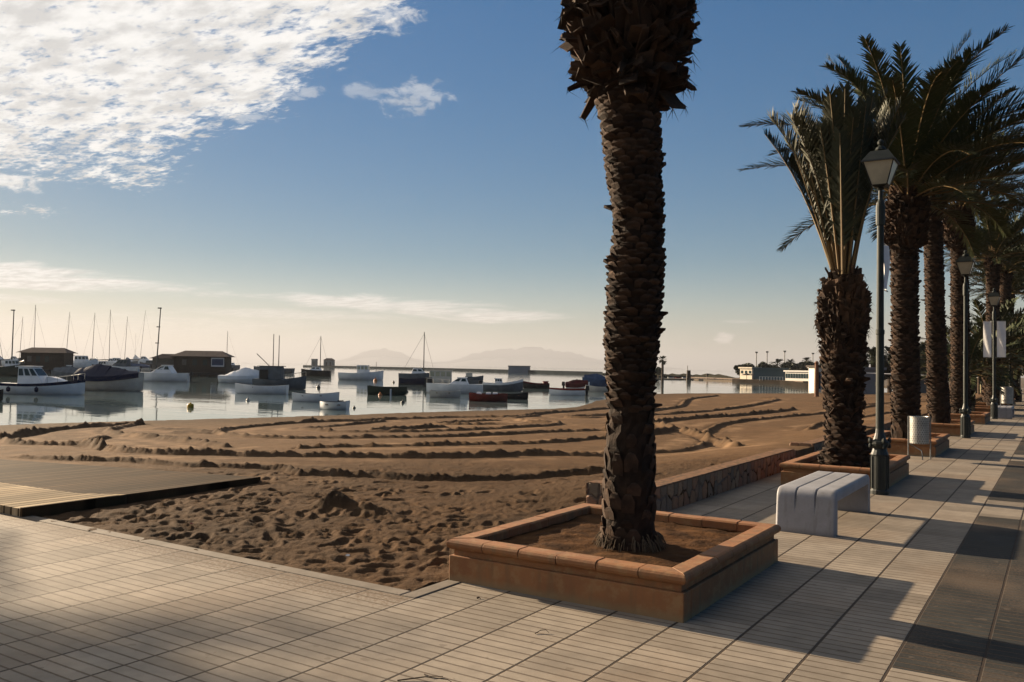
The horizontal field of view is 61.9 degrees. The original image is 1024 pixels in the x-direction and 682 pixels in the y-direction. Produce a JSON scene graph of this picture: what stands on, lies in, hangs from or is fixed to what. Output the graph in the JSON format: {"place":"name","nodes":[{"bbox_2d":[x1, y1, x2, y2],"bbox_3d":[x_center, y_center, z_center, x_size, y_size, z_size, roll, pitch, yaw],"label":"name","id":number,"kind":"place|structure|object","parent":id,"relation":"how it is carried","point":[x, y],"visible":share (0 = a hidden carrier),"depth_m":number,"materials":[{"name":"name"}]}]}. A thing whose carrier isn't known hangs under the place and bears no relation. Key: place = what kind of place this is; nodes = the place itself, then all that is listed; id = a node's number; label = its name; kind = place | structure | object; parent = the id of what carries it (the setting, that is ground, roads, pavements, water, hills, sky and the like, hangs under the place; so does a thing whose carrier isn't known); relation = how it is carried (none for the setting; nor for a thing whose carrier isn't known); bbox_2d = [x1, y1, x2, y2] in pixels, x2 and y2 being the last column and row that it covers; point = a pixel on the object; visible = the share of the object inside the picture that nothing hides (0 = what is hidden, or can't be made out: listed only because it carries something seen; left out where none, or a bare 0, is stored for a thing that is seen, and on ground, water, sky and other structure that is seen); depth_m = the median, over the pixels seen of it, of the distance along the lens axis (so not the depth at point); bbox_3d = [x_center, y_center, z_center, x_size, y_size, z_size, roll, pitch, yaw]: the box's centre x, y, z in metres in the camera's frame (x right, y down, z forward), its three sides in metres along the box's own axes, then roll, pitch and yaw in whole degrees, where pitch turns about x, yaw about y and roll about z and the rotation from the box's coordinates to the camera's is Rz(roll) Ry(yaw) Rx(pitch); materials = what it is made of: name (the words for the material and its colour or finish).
{"place":"outdoors","nodes":[
{"label":"outdoors","id":0,"kind":"place"},
{"bbox_2d":[324,358,334,365],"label":"pier house","id":1,"kind":"structure","parent":0,"point":[331,361],"depth_m":486.56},
{"bbox_2d":[397,676,450,681],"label":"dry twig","id":2,"kind":"object","parent":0,"point":[422,677],"visible":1,"depth_m":4.33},
{"bbox_2d":[0,392,982,591],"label":"beach sand","id":3,"kind":"structure","parent":0,"point":[418,490],"depth_m":13.61,"materials":[{"name":"sand"}]},
{"bbox_2d":[0,459,260,516],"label":"boardwalk","id":4,"kind":"structure","parent":3,"relation":"on","point":[33,488],"depth_m":10.63,"materials":[{"name":"brown wood"}]},
{"bbox_2d":[806,365,822,390],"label":"beach kiosk","id":5,"kind":"object","parent":3,"relation":"on","point":[811,376],"visible":0.17,"depth_m":85.78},
{"bbox_2d":[814,361,818,396],"bbox_3d":[20.061,2.733,56.200,0.296,2.847,0.296,0,-2,23],"label":"wooden post","id":6,"kind":"object","parent":3,"relation":"on","point":[816,384],"visible":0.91,"depth_m":56.09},
{"bbox_2d":[306,347,693,369],"bbox_3d":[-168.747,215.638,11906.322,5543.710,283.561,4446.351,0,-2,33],"label":"hills","id":7,"kind":"structure","parent":0,"point":[533,356],"depth_m":11901.28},
{"bbox_2d":[0,388,1023,681],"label":"promenade paving","id":8,"kind":"structure","parent":0,"point":[916,574],"depth_m":5.49,"materials":[{"name":"tile"}]},
{"bbox_2d":[0,513,460,598],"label":"paving kerb","id":9,"kind":"structure","parent":8,"relation":"on","point":[421,592],"depth_m":6.72,"materials":[{"name":"stone"}]},
{"bbox_2d":[446,503,780,622],"bbox_3d":[0.884,1.789,6.785,1.886,0.559,2.186,0,-2,33],"label":"tree planter","id":10,"kind":"object","parent":8,"relation":"on","point":[696,565],"visible":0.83,"depth_m":6.14,"materials":[{"name":"brick"}]},
{"bbox_2d":[553,0,703,552],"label":"palm tree","id":11,"kind":"object","parent":10,"relation":"in","point":[628,71],"visible":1,"depth_m":6.39,"materials":[{"name":"brown plant"}]},
{"bbox_2d":[586,448,795,511],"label":"stone wall","id":12,"kind":"structure","parent":8,"relation":"on","point":[695,481],"depth_m":10.83,"materials":[{"name":"stone"}]},
{"bbox_2d":[790,437,825,451],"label":"stone wall","id":13,"kind":"structure","parent":8,"relation":"on","point":[817,444],"depth_m":15.57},
{"bbox_2d":[776,471,869,536],"bbox_3d":[3.386,1.713,9.195,0.570,0.435,1.870,0,-2,33],"label":"concrete bench","id":14,"kind":"object","parent":8,"relation":"on","point":[813,503],"visible":0.98,"depth_m":8.52,"materials":[{"name":"concrete"}]},
{"bbox_2d":[779,451,909,488],"bbox_3d":[5.023,2.034,12.745,1.356,0.559,2.536,0,-2,33],"label":"tree planter","id":15,"kind":"object","parent":8,"relation":"on","point":[800,467],"visible":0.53,"depth_m":12.02,"materials":[{"name":"ceramic"}]},
{"bbox_2d":[762,79,905,466],"bbox_3d":[4.789,-0.964,12.817,2.147,5.680,2.052,0,-2,33],"label":"palm tree","id":16,"kind":"object","parent":15,"relation":"in","point":[836,146],"visible":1,"depth_m":12.41,"materials":[{"name":"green plant"}]},
{"bbox_2d":[866,420,890,430],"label":"stone wall","id":17,"kind":"structure","parent":8,"relation":"on","point":[887,424],"depth_m":21.72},
{"bbox_2d":[861,139,899,494],"bbox_3d":[4.881,-0.338,11.314,0.424,4.710,0.424,0,-2,33],"label":"street lamp","id":18,"kind":"object","parent":8,"relation":"on","point":[880,163],"visible":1,"depth_m":11.25,"materials":[{"name":"metal"}]},
{"bbox_2d":[884,243,889,291],"bbox_3d":[5.046,-0.994,11.532,0.046,0.639,0.420,0,-2,33],"label":"banner","id":19,"kind":"object","parent":18,"relation":"attached to","point":[886,261],"visible":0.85,"depth_m":11.60,"materials":[{"name":"fabric"}]},
{"bbox_2d":[868,430,949,456],"bbox_3d":[8.208,2.234,17.707,1.356,0.559,2.436,0,-2,33],"label":"tree planter","id":20,"kind":"object","parent":8,"relation":"on","point":[939,443],"visible":0.41,"depth_m":16.69,"materials":[{"name":"ceramic"}]},
{"bbox_2d":[736,22,1023,438],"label":"palm tree","id":21,"kind":"object","parent":20,"relation":"in","point":[924,166],"visible":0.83,"depth_m":16.84,"materials":[{"name":"green plant"}]},
{"bbox_2d":[908,416,930,459],"bbox_3d":[7.575,1.800,15.872,0.354,0.796,0.354,1,-2,-17],"label":"litter bin","id":22,"kind":"object","parent":8,"relation":"on","point":[918,430],"visible":0.99,"depth_m":15.75,"materials":[{"name":"metal"}]},
{"bbox_2d":[929,420,974,435],"bbox_3d":[11.662,2.450,23.090,1.356,0.559,2.436,0,-2,33],"label":"tree planter","id":23,"kind":"object","parent":8,"relation":"on","point":[952,428],"visible":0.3,"depth_m":22.03,"materials":[{"name":"ceramic"}]},
{"bbox_2d":[868,81,1023,423],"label":"palm tree","id":24,"kind":"object","parent":23,"relation":"in","point":[938,407],"visible":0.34,"depth_m":22.76,"materials":[{"name":"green plant"}]},
{"bbox_2d":[955,250,974,437],"bbox_3d":[11.354,0.067,21.363,0.424,4.710,0.424,0,-2,33],"label":"street lamp","id":25,"kind":"object","parent":8,"relation":"on","point":[965,263],"visible":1,"depth_m":21.31,"materials":[{"name":"metal"}]},
{"bbox_2d":[950,412,990,424],"bbox_3d":[15.117,2.667,28.474,1.356,0.559,2.436,0,-2,33],"label":"tree planter","id":26,"kind":"object","parent":8,"relation":"on","point":[980,418],"visible":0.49,"depth_m":27.34,"materials":[{"name":"ceramic"}]},
{"bbox_2d":[866,113,1023,413],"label":"palm tree","id":27,"kind":"object","parent":26,"relation":"in","point":[952,240],"visible":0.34,"depth_m":27.99,"materials":[{"name":"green plant"}]},
{"bbox_2d":[970,390,981,411],"bbox_3d":[17.401,2.259,32.571,1.123,0.992,1.473,2,-2,-39],"label":"agave shrub","id":28,"kind":"object","parent":8,"relation":"on","point":[972,406],"visible":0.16,"depth_m":32.36,"materials":[{"name":"green plant"}]},
{"bbox_2d":[975,405,989,415],"bbox_3d":[18.679,2.890,34.025,1.356,0.558,2.436,0,-2,33],"label":"tree planter","id":29,"kind":"object","parent":8,"relation":"on","point":[982,409],"visible":0.26,"depth_m":33.02,"materials":[{"name":"brick"}]},
{"bbox_2d":[920,315,1023,406],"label":"palm tree","id":30,"kind":"object","parent":29,"relation":"in","point":[976,351],"visible":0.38,"depth_m":33.64,"materials":[{"name":"green plant"}]},
{"bbox_2d":[947,320,1023,385],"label":"palm tree","id":31,"kind":"object","parent":8,"relation":"on","point":[1016,368],"visible":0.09,"depth_m":41.83,"materials":[{"name":"green plant"}]},
{"bbox_2d":[949,301,1023,401],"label":"palm tree","id":32,"kind":"object","parent":8,"relation":"on","point":[1017,397],"visible":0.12,"depth_m":47.93,"materials":[{"name":"green plant"}]},
{"bbox_2d":[950,257,1023,299],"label":"palm tree","id":33,"kind":"object","parent":8,"relation":"on","point":[982,284],"visible":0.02,"depth_m":57.98,"materials":[{"name":"green plant"}]},
{"bbox_2d":[976,401,1008,405],"bbox_3d":[22.242,3.113,39.577,1.356,0.559,2.436,0,-2,33],"label":"tree planter","id":34,"kind":"object","parent":8,"relation":"on","point":[980,404],"visible":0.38,"depth_m":38.78,"materials":[{"name":"brick"}]},
{"bbox_2d":[919,177,1023,405],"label":"palm tree","id":35,"kind":"object","parent":34,"relation":"in","point":[996,250],"visible":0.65,"depth_m":38.04,"materials":[{"name":"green plant"}]},
{"bbox_2d":[920,297,1023,402],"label":"palm tree","id":36,"kind":"object","parent":34,"relation":"in","point":[1004,311],"visible":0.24,"depth_m":38.86,"materials":[{"name":"green plant"}]},
{"bbox_2d":[987,288,1000,418],"bbox_3d":[17.345,0.442,30.700,0.424,4.710,0.424,0,-2,33],"label":"street lamp","id":37,"kind":"object","parent":8,"relation":"on","point":[994,296],"visible":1,"depth_m":30.64,"materials":[{"name":"metal"}]},
{"bbox_2d":[983,321,992,357],"bbox_3d":[17.163,-0.064,30.770,0.300,1.319,0.046,0,-2,33],"label":"banner","id":38,"kind":"object","parent":37,"relation":"attached to","point":[987,334],"visible":1,"depth_m":30.78,"materials":[{"name":"fabric"}]},
{"bbox_2d":[995,321,1005,357],"bbox_3d":[17.495,-0.065,30.556,0.330,1.319,0.046,0,-2,33],"label":"banner","id":39,"kind":"object","parent":37,"relation":"attached to","point":[1001,339],"visible":1,"depth_m":30.54,"materials":[{"name":"fabric"}]},
{"bbox_2d":[998,405,1013,418],"bbox_3d":[18.183,2.619,31.513,0.570,0.435,1.683,0,-2,33],"label":"concrete bench","id":40,"kind":"object","parent":8,"relation":"on","point":[1005,412],"visible":0.79,"depth_m":30.82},
{"bbox_2d":[1000,386,1013,405],"bbox_3d":[20.312,2.422,35.017,0.442,1.108,0.442,3,-2,-43],"label":"litter bin","id":41,"kind":"object","parent":8,"relation":"on","point":[1008,398],"visible":0.73,"depth_m":34.85,"materials":[{"name":"metal"}]},
{"bbox_2d":[1007,312,1014,405],"bbox_3d":[23.715,0.841,40.625,0.424,4.710,0.424,0,-2,33],"label":"street lamp","id":42,"kind":"object","parent":8,"relation":"on","point":[1009,353],"visible":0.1,"depth_m":40.57,"materials":[{"name":"metal"}]},
{"bbox_2d":[0,360,1023,424],"bbox_3d":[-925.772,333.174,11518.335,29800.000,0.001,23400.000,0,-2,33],"label":"sea water","id":43,"kind":"structure","parent":0,"point":[208,397],"depth_m":46.73,"materials":[{"name":"grey liquid"}]},
{"bbox_2d":[0,360,24,375],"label":"motor boat","id":44,"kind":"object","parent":43,"relation":"on","point":[10,368],"visible":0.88,"depth_m":94.49,"materials":[{"name":"white plastic"}]},
{"bbox_2d":[1,318,23,364],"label":"sailing boat","id":45,"kind":"object","parent":43,"relation":"on","point":[3,361],"visible":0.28,"depth_m":244.13,"materials":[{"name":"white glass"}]},
{"bbox_2d":[11,310,14,359],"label":"harbour pole","id":46,"kind":"object","parent":43,"relation":"in","point":[12,336],"visible":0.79,"depth_m":116.30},
{"bbox_2d":[0,366,85,394],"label":"motor boat","id":47,"kind":"object","parent":43,"relation":"on","point":[35,380],"visible":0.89,"depth_m":46.90,"materials":[{"name":"white plastic"}]},
{"bbox_2d":[18,347,78,372],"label":"boat hut","id":48,"kind":"object","parent":43,"relation":"on","point":[48,359],"visible":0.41,"depth_m":120.51,"materials":[{"name":"paint"}]},
{"bbox_2d":[51,366,78,379],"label":"motor boat","id":49,"kind":"object","parent":43,"relation":"on","point":[59,372],"visible":0.48,"depth_m":83.77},
{"bbox_2d":[73,356,97,367],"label":"motor boat","id":50,"kind":"object","parent":43,"relation":"on","point":[81,361],"visible":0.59,"depth_m":185.58,"materials":[{"name":"white plastic"}]},
{"bbox_2d":[72,364,143,390],"bbox_3d":[-25.783,2.395,54.880,4.225,1.830,1.993,1,-2,0],"label":"motor boat","id":51,"kind":"object","parent":43,"relation":"on","point":[100,377],"visible":0.82,"depth_m":54.32,"materials":[{"name":"plastic"}]},
{"bbox_2d":[100,310,120,364],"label":"sailing boat","id":52,"kind":"object","parent":43,"relation":"on","point":[112,360],"visible":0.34,"depth_m":224.98,"materials":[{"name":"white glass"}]},
{"bbox_2d":[102,359,141,371],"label":"motor boat","id":53,"kind":"object","parent":43,"relation":"on","point":[123,364],"visible":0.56,"depth_m":121.41,"materials":[{"name":"white plastic"}]},
{"bbox_2d":[131,363,151,371],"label":"motor boat","id":54,"kind":"object","parent":43,"relation":"on","point":[146,368],"visible":0.68,"depth_m":155.26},
{"bbox_2d":[132,310,151,363],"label":"sailing boat","id":55,"kind":"object","parent":43,"relation":"on","point":[143,359],"visible":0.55,"depth_m":349.76,"materials":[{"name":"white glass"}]},
{"bbox_2d":[155,307,161,368],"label":"harbour pole","id":56,"kind":"object","parent":43,"relation":"in","point":[158,337],"visible":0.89,"depth_m":113.38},
{"bbox_2d":[137,365,192,381],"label":"motor boat","id":57,"kind":"object","parent":43,"relation":"on","point":[165,373],"visible":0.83,"depth_m":80.84,"materials":[{"name":"white plastic"}]},
{"bbox_2d":[151,351,233,375],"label":"boat hut","id":58,"kind":"object","parent":43,"relation":"on","point":[205,363],"visible":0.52,"depth_m":114.60,"materials":[{"name":"paint"}]},
{"bbox_2d":[226,331,239,368],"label":"sailing boat","id":59,"kind":"object","parent":43,"relation":"on","point":[233,365],"visible":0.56,"depth_m":234.63,"materials":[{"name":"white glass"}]},
{"bbox_2d":[216,367,258,382],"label":"motor boat","id":60,"kind":"object","parent":43,"relation":"on","point":[245,375],"visible":0.73,"depth_m":79.53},
{"bbox_2d":[235,383,288,393],"bbox_3d":[-15.711,3.031,53.451,3.243,0.751,1.154,1,-2,-3],"label":"rowing boat","id":61,"kind":"object","parent":43,"relation":"on","point":[254,389],"visible":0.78,"depth_m":53.08,"materials":[{"name":"white wood"}]},
{"bbox_2d":[254,366,294,372],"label":"motor boat","id":62,"kind":"object","parent":43,"relation":"on","point":[289,370],"visible":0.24,"depth_m":163.12,"materials":[{"name":"white plastic"}]},
{"bbox_2d":[252,335,305,388],"bbox_3d":[-17.304,1.597,63.966,3.832,4.239,1.897,1,-2,0],"label":"motor boat","id":63,"kind":"object","parent":43,"relation":"on","point":[273,375],"visible":0.8,"depth_m":63.35,"materials":[{"name":"metal"}]},
{"bbox_2d":[292,392,339,401],"bbox_3d":[-9.961,2.884,43.498,2.369,0.630,0.843,1,-2,5],"label":"rowing boat","id":64,"kind":"object","parent":43,"relation":"on","point":[308,397],"visible":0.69,"depth_m":43.23,"materials":[{"name":"white wood"}]},
{"bbox_2d":[301,337,331,375],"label":"sailing boat","id":65,"kind":"object","parent":43,"relation":"on","point":[315,371],"visible":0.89,"depth_m":130.88,"materials":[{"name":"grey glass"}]},
{"bbox_2d":[320,400,349,409],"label":"rowing boat","id":66,"kind":"object","parent":43,"relation":"on","point":[337,405],"visible":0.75,"depth_m":36.18,"materials":[{"name":"white wood"}]},
{"bbox_2d":[338,362,383,379],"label":"motor boat","id":67,"kind":"object","parent":43,"relation":"on","point":[363,372],"visible":0.89,"depth_m":105.44,"materials":[{"name":"metal"}]},
{"bbox_2d":[367,385,406,394],"bbox_3d":[-8.041,3.227,54.963,2.504,0.694,1.166,1,-2,0],"label":"rowing boat","id":68,"kind":"object","parent":43,"relation":"on","point":[374,390],"visible":0.77,"depth_m":54.78,"materials":[{"name":"green wood"}]},
{"bbox_2d":[399,378,424,384],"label":"rowing boat","id":69,"kind":"object","parent":43,"relation":"on","point":[405,381],"visible":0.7,"depth_m":84.26,"materials":[{"name":"blue wood"}]},
{"bbox_2d":[398,332,433,378],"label":"sailing boat","id":70,"kind":"object","parent":43,"relation":"on","point":[415,373],"visible":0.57,"depth_m":101.01,"materials":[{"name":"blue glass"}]},
{"bbox_2d":[423,370,452,386],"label":"motor boat","id":71,"kind":"object","parent":43,"relation":"on","point":[439,376],"visible":0.44,"depth_m":74.08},
{"bbox_2d":[430,390,460,397],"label":"rowing boat","id":72,"kind":"object","parent":43,"relation":"on","point":[445,394],"visible":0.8,"depth_m":51.85,"materials":[{"name":"white wood"}]},
{"bbox_2d":[303,365,602,374],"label":"stone pier","id":73,"kind":"structure","parent":43,"relation":"in","point":[537,371],"depth_m":313.23,"materials":[{"name":"stone"}]},
{"bbox_2d":[508,366,530,372],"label":"pier building","id":74,"kind":"structure","parent":73,"relation":"on","point":[518,369],"depth_m":278.72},
{"bbox_2d":[426,377,482,393],"bbox_3d":[-4.072,3.189,60.450,4.006,1.265,1.426,1,-2,0],"label":"motor boat","id":75,"kind":"object","parent":43,"relation":"on","point":[462,385],"visible":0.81,"depth_m":59.96,"materials":[{"name":"white plastic"}]},
{"bbox_2d":[465,373,482,380],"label":"motor boat","id":76,"kind":"object","parent":43,"relation":"on","point":[470,376],"visible":0.66,"depth_m":114.95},
{"bbox_2d":[469,392,507,401],"bbox_3d":[-1.309,3.158,47.555,2.131,0.600,1.398,1,-2,0],"label":"rowing boat","id":77,"kind":"object","parent":43,"relation":"on","point":[488,396],"visible":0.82,"depth_m":47.08,"materials":[{"name":"brown wood"}]},
{"bbox_2d":[479,375,522,390],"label":"motor boat","id":78,"kind":"object","parent":43,"relation":"on","point":[500,385],"visible":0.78,"depth_m":67.18,"materials":[{"name":"white plastic"}]},
{"bbox_2d":[501,392,527,398],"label":"rowing boat","id":79,"kind":"object","parent":43,"relation":"on","point":[524,395],"visible":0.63,"depth_m":51.09,"materials":[{"name":"brown wood"}]},
{"bbox_2d":[523,381,549,388],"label":"motor boat","id":80,"kind":"object","parent":43,"relation":"on","point":[545,385],"visible":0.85,"depth_m":77.30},
{"bbox_2d":[549,386,588,395],"bbox_3d":[3.997,3.580,59.683,2.815,0.954,0.885,1,-2,0],"label":"motor boat","id":81,"kind":"object","parent":43,"relation":"on","point":[570,391],"visible":0.85,"depth_m":59.40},
{"bbox_2d":[562,379,589,387],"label":"motor boat","id":82,"kind":"object","parent":43,"relation":"on","point":[576,383],"visible":0.56,"depth_m":72.36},
{"bbox_2d":[582,373,607,386],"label":"motor boat","id":83,"kind":"object","parent":43,"relation":"on","point":[596,379],"visible":0.52,"depth_m":80.85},
{"bbox_2d":[585,385,607,391],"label":"motor boat","id":84,"kind":"object","parent":43,"relation":"on","point":[597,389],"visible":0.51,"depth_m":70.12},
{"bbox_2d":[658,356,666,382],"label":"palm tree","id":85,"kind":"object","parent":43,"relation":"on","point":[662,361],"visible":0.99,"depth_m":122.69,"materials":[{"name":"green plant"}]},
{"bbox_2d":[691,377,808,382],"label":"wooden jetty","id":86,"kind":"object","parent":43,"relation":"in","point":[733,378],"visible":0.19,"depth_m":152.82,"materials":[{"name":"brown wood"}]},
{"bbox_2d":[752,368,788,379],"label":"covered terrace","id":87,"kind":"structure","parent":86,"relation":"on","point":[773,373],"depth_m":134.26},
{"bbox_2d":[732,379,808,387],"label":"quay wall","id":88,"kind":"structure","parent":43,"relation":"in","point":[798,384],"depth_m":125.94,"materials":[{"name":"concrete"}]},
{"bbox_2d":[864,346,889,366],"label":"palm tree","id":89,"kind":"object","parent":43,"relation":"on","point":[872,354],"visible":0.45,"depth_m":79.22,"materials":[{"name":"green plant"}]},
{"bbox_2d":[870,355,890,379],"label":"tree","id":90,"kind":"object","parent":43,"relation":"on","point":[887,376],"visible":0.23,"depth_m":79.37,"materials":[{"name":"green plant"}]},
{"bbox_2d":[884,346,891,392],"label":"palm tree","id":91,"kind":"object","parent":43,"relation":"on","point":[889,389],"visible":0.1,"depth_m":80.58,"materials":[{"name":"green plant"}]},
{"bbox_2d":[919,341,926,378],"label":"tree","id":92,"kind":"object","parent":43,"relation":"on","point":[921,349],"visible":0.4,"depth_m":76.09,"materials":[{"name":"green plant"}]},
{"bbox_2d":[920,379,926,392],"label":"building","id":93,"kind":"structure","parent":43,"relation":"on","point":[923,386],"depth_m":74.82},
{"bbox_2d":[0,0,1023,369],"label":"sky","id":94,"kind":"structure","parent":0,"point":[357,176],"materials":[{"name":"blue"}]},
{"bbox_2d":[657,373,734,377],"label":"bank","id":95,"kind":"structure","parent":0,"point":[695,375],"depth_m":199.77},
{"bbox_2d":[656,378,1023,388],"bbox_3d":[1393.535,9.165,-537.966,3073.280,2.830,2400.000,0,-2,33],"label":"ground","id":96,"kind":"structure","parent":0,"point":[1022,383],"depth_m":158.89,"materials":[{"name":"soil"}]},
{"bbox_2d":[733,364,745,375],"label":"tree","id":97,"kind":"object","parent":96,"relation":"on","point":[737,369],"visible":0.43,"depth_m":167.77,"materials":[{"name":"green plant"}]},
{"bbox_2d":[738,367,761,378],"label":"beach house","id":98,"kind":"structure","parent":96,"relation":"on","point":[744,370],"depth_m":141.87,"materials":[{"name":"paint"}]},
{"bbox_2d":[757,362,770,367],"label":"tree","id":99,"kind":"object","parent":96,"relation":"on","point":[763,364],"visible":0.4,"depth_m":174.50,"materials":[{"name":"green plant"}]},
{"bbox_2d":[781,361,797,369],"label":"tree","id":100,"kind":"object","parent":96,"relation":"on","point":[792,366],"visible":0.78,"depth_m":182.88,"materials":[{"name":"green plant"}]},
{"bbox_2d":[783,370,808,382],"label":"white gallery","id":101,"kind":"object","parent":96,"relation":"on","point":[795,375],"visible":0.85,"depth_m":128.04,"materials":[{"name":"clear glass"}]},
{"bbox_2d":[796,361,814,370],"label":"tree","id":102,"kind":"object","parent":96,"relation":"on","point":[801,366],"visible":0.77,"depth_m":187.33,"materials":[{"name":"green plant"}]},
{"bbox_2d":[864,367,886,393],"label":"grey building","id":103,"kind":"structure","parent":0,"point":[870,388],"depth_m":72.08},
{"bbox_3d":[25.912,3.343,45.296,1.356,0.559,2.436,0,-2,33],"label":"tree planter","id":104,"kind":"object","parent":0,"visible":0},
{"bbox_2d":[943,213,1023,371],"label":"palm tree","id":105,"kind":"object","parent":104,"relation":"in","point":[1006,280],"visible":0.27,"depth_m":45.06,"materials":[{"name":"green plant"}]},
{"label":"tree planter","id":106,"kind":"object","parent":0,"visible":0},
{"bbox_2d":[968,261,1023,312],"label":"palm tree","id":107,"kind":"object","parent":106,"relation":"in","point":[1017,287],"visible":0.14,"depth_m":51.25,"materials":[{"name":"green plant"}]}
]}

